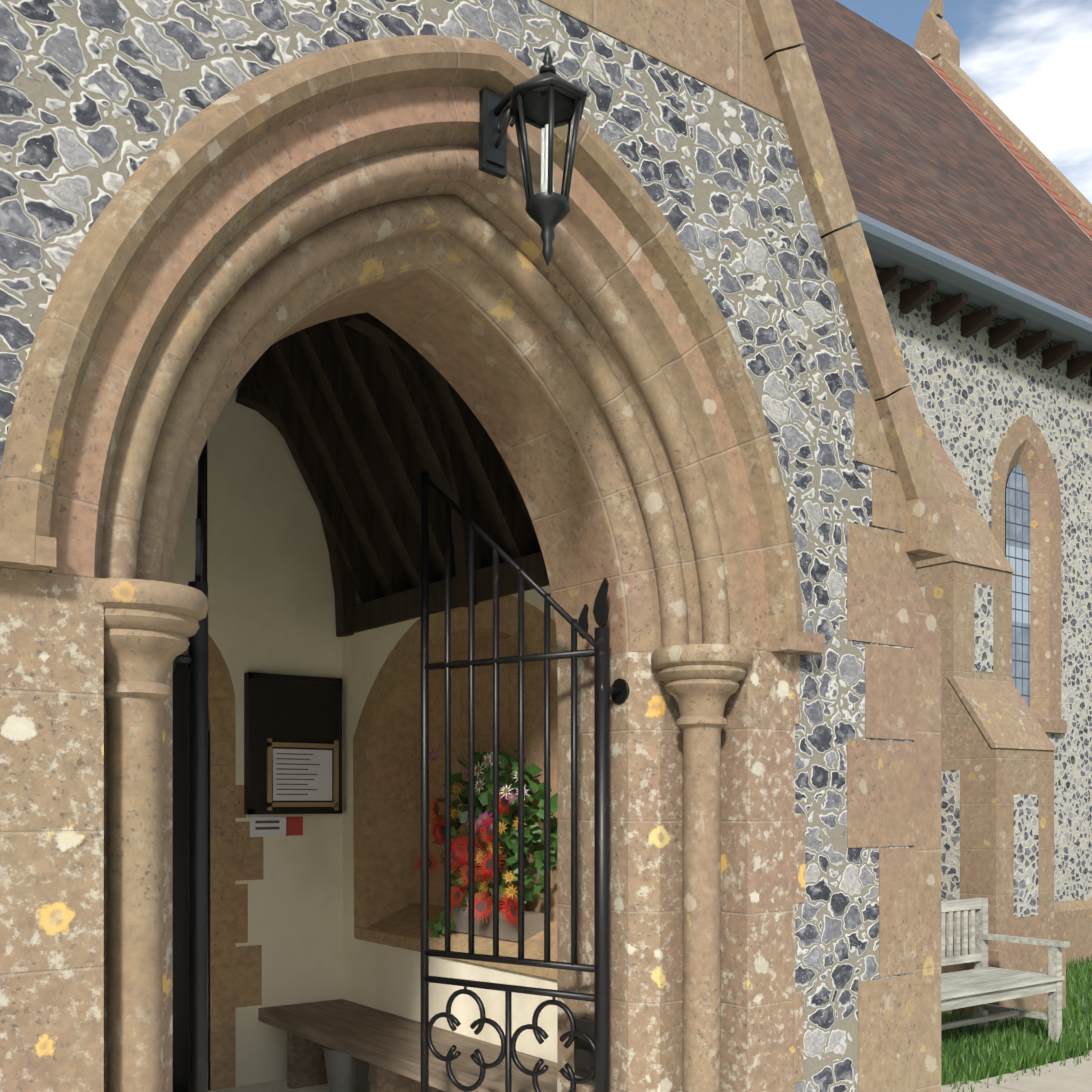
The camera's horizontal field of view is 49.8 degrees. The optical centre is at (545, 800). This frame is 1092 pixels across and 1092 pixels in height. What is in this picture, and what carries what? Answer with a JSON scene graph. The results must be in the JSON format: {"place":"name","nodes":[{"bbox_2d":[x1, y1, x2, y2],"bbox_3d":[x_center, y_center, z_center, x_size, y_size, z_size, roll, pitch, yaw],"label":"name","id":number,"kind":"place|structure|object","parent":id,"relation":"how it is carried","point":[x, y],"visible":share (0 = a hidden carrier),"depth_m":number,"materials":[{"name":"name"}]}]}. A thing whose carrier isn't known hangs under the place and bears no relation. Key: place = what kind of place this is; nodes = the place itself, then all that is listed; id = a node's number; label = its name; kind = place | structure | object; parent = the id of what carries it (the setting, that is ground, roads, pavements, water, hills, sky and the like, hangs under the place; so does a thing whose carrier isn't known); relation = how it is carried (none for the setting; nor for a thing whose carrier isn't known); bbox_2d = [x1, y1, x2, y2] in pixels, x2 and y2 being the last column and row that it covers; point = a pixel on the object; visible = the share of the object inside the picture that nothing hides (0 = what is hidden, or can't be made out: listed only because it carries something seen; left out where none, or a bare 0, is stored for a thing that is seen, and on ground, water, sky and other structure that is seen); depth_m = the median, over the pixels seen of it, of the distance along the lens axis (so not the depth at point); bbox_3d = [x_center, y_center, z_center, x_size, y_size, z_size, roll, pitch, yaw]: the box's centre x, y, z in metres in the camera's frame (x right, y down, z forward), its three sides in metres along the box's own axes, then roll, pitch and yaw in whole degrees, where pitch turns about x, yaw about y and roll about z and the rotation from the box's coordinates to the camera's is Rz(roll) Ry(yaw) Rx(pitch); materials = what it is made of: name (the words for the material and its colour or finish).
{"place":"outdoors","nodes":[
{"label":"outdoors","id":0,"kind":"place"},
{"bbox_2d":[182,634,262,1090],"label":"inner doorway surround","id":1,"kind":"object","parent":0,"point":[236,854],"visible":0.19,"depth_m":6.36,"materials":[{"name":"brown stone"}]},
{"bbox_2d":[173,376,361,1089],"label":"interior wall","id":2,"kind":"structure","parent":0,"point":[271,602],"depth_m":6.52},
{"bbox_2d":[287,817,302,835],"bbox_3d":[-1.406,0.141,6.586,0.095,0.105,0.008,0,0,-36],"label":"notice sticker","id":3,"kind":"object","parent":2,"relation":"attached to","point":[294,825],"visible":1,"depth_m":6.58,"materials":[{"name":"red paper"}]},
{"bbox_2d":[208,1079,369,1091],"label":"porch floor","id":4,"kind":"structure","parent":0,"point":[277,1086],"depth_m":6.35,"materials":[{"name":"grey stone"}]},
{"bbox_2d":[235,312,549,636],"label":"porch roof timbers","id":5,"kind":"object","parent":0,"point":[270,400],"visible":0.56,"depth_m":5.89,"materials":[{"name":"brown wood"}]},
{"bbox_2d":[268,320,541,596],"bbox_3d":[-0.446,-1.652,5.642,2.255,3.982,2.720,0,0,-36],"label":"porch roof boarding","id":6,"kind":"object","parent":5,"relation":"on","point":[487,512],"depth_m":5.89,"materials":[{"name":"brown wood"}]},
{"bbox_2d":[0,567,804,1091],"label":"stone door jambs","id":7,"kind":"object","parent":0,"point":[52,869],"visible":0.79,"depth_m":3.96,"materials":[{"name":"brown stone"}]},
{"bbox_2d":[0,35,802,662],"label":"porch arch mouldings","id":8,"kind":"object","parent":7,"relation":"on","point":[594,373],"visible":0.96,"depth_m":3.37,"materials":[{"name":"beige stone"}]},
{"bbox_2d":[258,999,556,1091],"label":"porch bench seats","id":9,"kind":"object","parent":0,"point":[386,1045],"visible":0.84,"depth_m":5.66,"materials":[{"name":"brown wood"}]},
{"bbox_2d":[92,578,752,1091],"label":"porch columns","id":10,"kind":"structure","parent":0,"point":[150,626],"depth_m":2.80,"materials":[{"name":"brown stone"}]},
{"bbox_2d":[342,585,556,1081],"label":"porch wall","id":11,"kind":"structure","parent":0,"point":[385,978],"depth_m":6.26,"materials":[{"name":"beige paint"}]},
{"bbox_2d":[353,595,556,979],"bbox_3d":[-0.272,-0.116,5.820,0.360,1.780,2.316,0,0,-36],"label":"wall niche","id":12,"kind":"object","parent":11,"relation":"in","point":[387,803],"visible":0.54,"depth_m":6.34,"materials":[{"name":"brown stone"}]},
{"bbox_2d":[0,0,913,1091],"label":"porch front wall","id":13,"kind":"structure","parent":0,"point":[102,102],"depth_m":3.76,"materials":[{"name":"grey stone"}]},
{"bbox_2d":[0,0,915,1091],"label":"stone quoins","id":14,"kind":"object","parent":13,"relation":"attached to","point":[714,42],"depth_m":4.32,"materials":[{"name":"brown stone"}]},
{"bbox_2d":[745,0,956,560],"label":"gable coping","id":15,"kind":"object","parent":13,"relation":"on","point":[930,531],"visible":0.29,"depth_m":4.19,"materials":[{"name":"beige stone"}]},
{"bbox_2d":[914,581,940,1091],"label":"wall corner side","id":16,"kind":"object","parent":13,"relation":"attached to","point":[927,846],"depth_m":4.58,"materials":[{"name":"brown stone"}]},
{"bbox_2d":[479,47,586,265],"bbox_3d":[-0.042,-1.709,3.185,0.224,0.585,0.352,0,0,-36],"label":"lantern","id":17,"kind":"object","parent":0,"point":[548,211],"depth_m":3.08,"materials":[{"name":"black metal"}]},
{"bbox_2d":[791,0,1091,318],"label":"nave roof tiles","id":18,"kind":"object","parent":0,"point":[926,155],"visible":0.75,"depth_m":11.92,"materials":[{"name":"brown tile"}]},
{"bbox_2d":[836,0,1091,203],"label":"sky","id":19,"kind":"structure","parent":0,"point":[1032,58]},
{"bbox_2d":[873,54,1091,354],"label":"gable coping","id":20,"kind":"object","parent":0,"point":[1070,194],"depth_m":14.88,"materials":[{"name":"beige stone"}]},
{"bbox_2d":[914,0,959,65],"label":"finial","id":21,"kind":"object","parent":20,"relation":"on","point":[936,36],"visible":0.82,"depth_m":15.87,"materials":[{"name":"beige stone"}]},
{"bbox_2d":[874,267,1091,901],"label":"flint wall","id":22,"kind":"structure","parent":0,"point":[976,396],"depth_m":11.25,"materials":[{"name":"grey stone"}]},
{"bbox_2d":[821,235,1091,387],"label":"rafter ends","id":23,"kind":"object","parent":22,"relation":"attached to","point":[918,295],"visible":0.4,"depth_m":10.32,"materials":[{"name":"brown wood"}]},
{"bbox_2d":[829,211,1091,353],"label":"gutter","id":24,"kind":"object","parent":22,"relation":"attached to","point":[920,261],"visible":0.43,"depth_m":9.78,"materials":[{"name":"grey metal"}]},
{"bbox_2d":[916,411,1065,1021],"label":"buttress","id":25,"kind":"structure","parent":22,"relation":"attached to","point":[998,748],"depth_m":8.76,"materials":[{"name":"beige stone"}]},
{"bbox_2d":[920,583,1037,917],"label":"flint panels","id":26,"kind":"object","parent":25,"relation":"in","point":[1025,855],"visible":0.35,"depth_m":8.74,"materials":[{"name":"grey stone"}]},
{"bbox_2d":[991,414,1066,733],"bbox_3d":[4.476,-2.125,10.990,1.160,2.957,0.160,0,0,-36],"label":"nave window","id":27,"kind":"structure","parent":22,"relation":"in","point":[1024,445],"depth_m":11.15,"materials":[{"name":"beige stone"}]},
{"bbox_2d":[1054,898,1091,964],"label":"wall plinth","id":28,"kind":"structure","parent":22,"relation":"attached to","point":[1073,922],"depth_m":11.35,"materials":[{"name":"brown stone"}]},
{"bbox_2d":[941,1050,1091,1091],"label":"paved path","id":29,"kind":"structure","parent":0,"point":[1071,1076],"depth_m":6.45,"materials":[{"name":"stone"}]},
{"bbox_2d":[941,956,1091,1091],"bbox_3d":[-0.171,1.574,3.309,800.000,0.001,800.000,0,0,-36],"label":"ground","id":30,"kind":"structure","parent":0,"point":[984,1054],"depth_m":7.82,"materials":[{"name":"green plant"}]},
{"bbox_2d":[941,897,1069,1041],"bbox_3d":[2.563,1.124,7.452,1.630,0.900,0.660,0,0,-36],"label":"garden bench","id":31,"kind":"object","parent":30,"relation":"on","point":[980,986],"visible":0.31,"depth_m":7.72,"materials":[{"name":"grey wood"}]},
{"bbox_3d":[-1.650,-0.726,4.765,3.250,4.600,2.700,0,0,-36],"label":"porch","id":32,"kind":"object","parent":30,"relation":"on","visible":0},
{"bbox_2d":[172,440,207,1091],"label":"iron gate","id":33,"kind":"structure","parent":32,"relation":"attached to","point":[195,660],"depth_m":3.15,"materials":[{"name":"black metal"}]},
{"bbox_2d":[244,672,341,813],"bbox_3d":[-1.403,-0.311,6.557,0.555,0.770,0.070,0,0,-36],"label":"notice board","id":34,"kind":"object","parent":32,"relation":"attached to","point":[291,708],"visible":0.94,"depth_m":6.50,"materials":[{"name":"black wood"}]},
{"bbox_2d":[250,749,331,836],"bbox_3d":[-1.415,-0.044,6.548,0.465,0.485,0.058,0,0,-36],"label":"notice paper","id":35,"kind":"object","parent":34,"relation":"in","point":[321,782],"visible":1,"depth_m":6.54,"materials":[{"name":"white paper"}]},
{"bbox_2d":[255,753,319,829],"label":"text lines","id":36,"kind":"object","parent":35,"relation":"on","point":[267,828],"visible":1,"depth_m":6.51,"materials":[{"name":"black paint"}]},
{"bbox_2d":[267,738,338,810],"bbox_3d":[-1.352,-0.144,6.554,0.425,0.395,0.015,0,0,-36],"label":"picture frame","id":37,"kind":"object","parent":34,"relation":"in","point":[334,746],"visible":1,"depth_m":6.55,"materials":[{"name":"brown wood"}]},
{"bbox_2d":[322,1045,368,1091],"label":"bucket","id":38,"kind":"object","parent":32,"relation":"on","point":[346,1072],"visible":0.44,"depth_m":6.12,"materials":[{"name":"grey metal"}]},
{"bbox_2d":[454,906,543,941],"bbox_3d":[-0.230,0.596,5.763,0.160,0.125,0.580,0,0,-36],"label":"flower trough","id":39,"kind":"object","parent":32,"relation":"on","point":[533,923],"visible":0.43,"depth_m":5.61,"materials":[{"name":"grey stone"}]},
{"bbox_2d":[410,750,529,928],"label":"flowers","id":40,"kind":"object","parent":39,"relation":"in","point":[481,906],"depth_m":5.60,"materials":[{"name":"red plant"}]},
{"bbox_2d":[429,742,556,937],"bbox_3d":[-0.249,0.305,5.757,0.379,1.202,1.044,0,0,-36],"label":"flower foliage","id":41,"kind":"object","parent":39,"relation":"in","point":[483,802],"visible":0.48,"depth_m":5.65,"materials":[{"name":"green plant"}]},
{"bbox_2d":[429,747,517,832],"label":"purple flowers","id":42,"kind":"object","parent":41,"relation":"on","point":[432,755],"visible":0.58,"depth_m":5.60,"materials":[{"name":"purple plant"}]},
{"bbox_2d":[444,782,526,897],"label":"orange flowers","id":43,"kind":"object","parent":41,"relation":"attached to","point":[454,813],"visible":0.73,"depth_m":5.54,"materials":[{"name":"orange plant"}]},
{"bbox_2d":[421,471,629,1091],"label":"iron gate","id":44,"kind":"structure","parent":32,"relation":"attached to","point":[619,690],"depth_m":4.19,"materials":[{"name":"black metal"}]},
{"bbox_2d":[574,1017,593,1080],"bbox_3d":[0.150,0.874,4.142,0.057,0.200,0.120,0,0,-36],"label":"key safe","id":45,"kind":"object","parent":32,"relation":"attached to","point":[583,1059],"visible":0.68,"depth_m":4.13,"materials":[{"name":"black metal"}]},
{"bbox_3d":[-3.595,-7.112,11.954,18.760,5.767,4.058,0,0,-36],"label":"nave","id":46,"kind":"object","parent":30,"relation":"on","visible":0},
{"bbox_2d":[173,664,208,1091],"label":"church door","id":47,"kind":"structure","parent":46,"relation":"attached to","point":[180,878],"depth_m":6.31,"materials":[{"name":"black"}]},
{"bbox_2d":[915,49,1091,240],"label":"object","id":48,"kind":"object","parent":46,"relation":"attached to","point":[920,53],"visible":0.22,"depth_m":14.68,"materials":[{"name":"grey"}]},
{"bbox_2d":[922,55,1091,238],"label":"ridge tiles","id":49,"kind":"object","parent":46,"relation":"attached to","point":[1049,189],"visible":0.69,"depth_m":14.66,"materials":[{"name":"red tile"}]}
]}

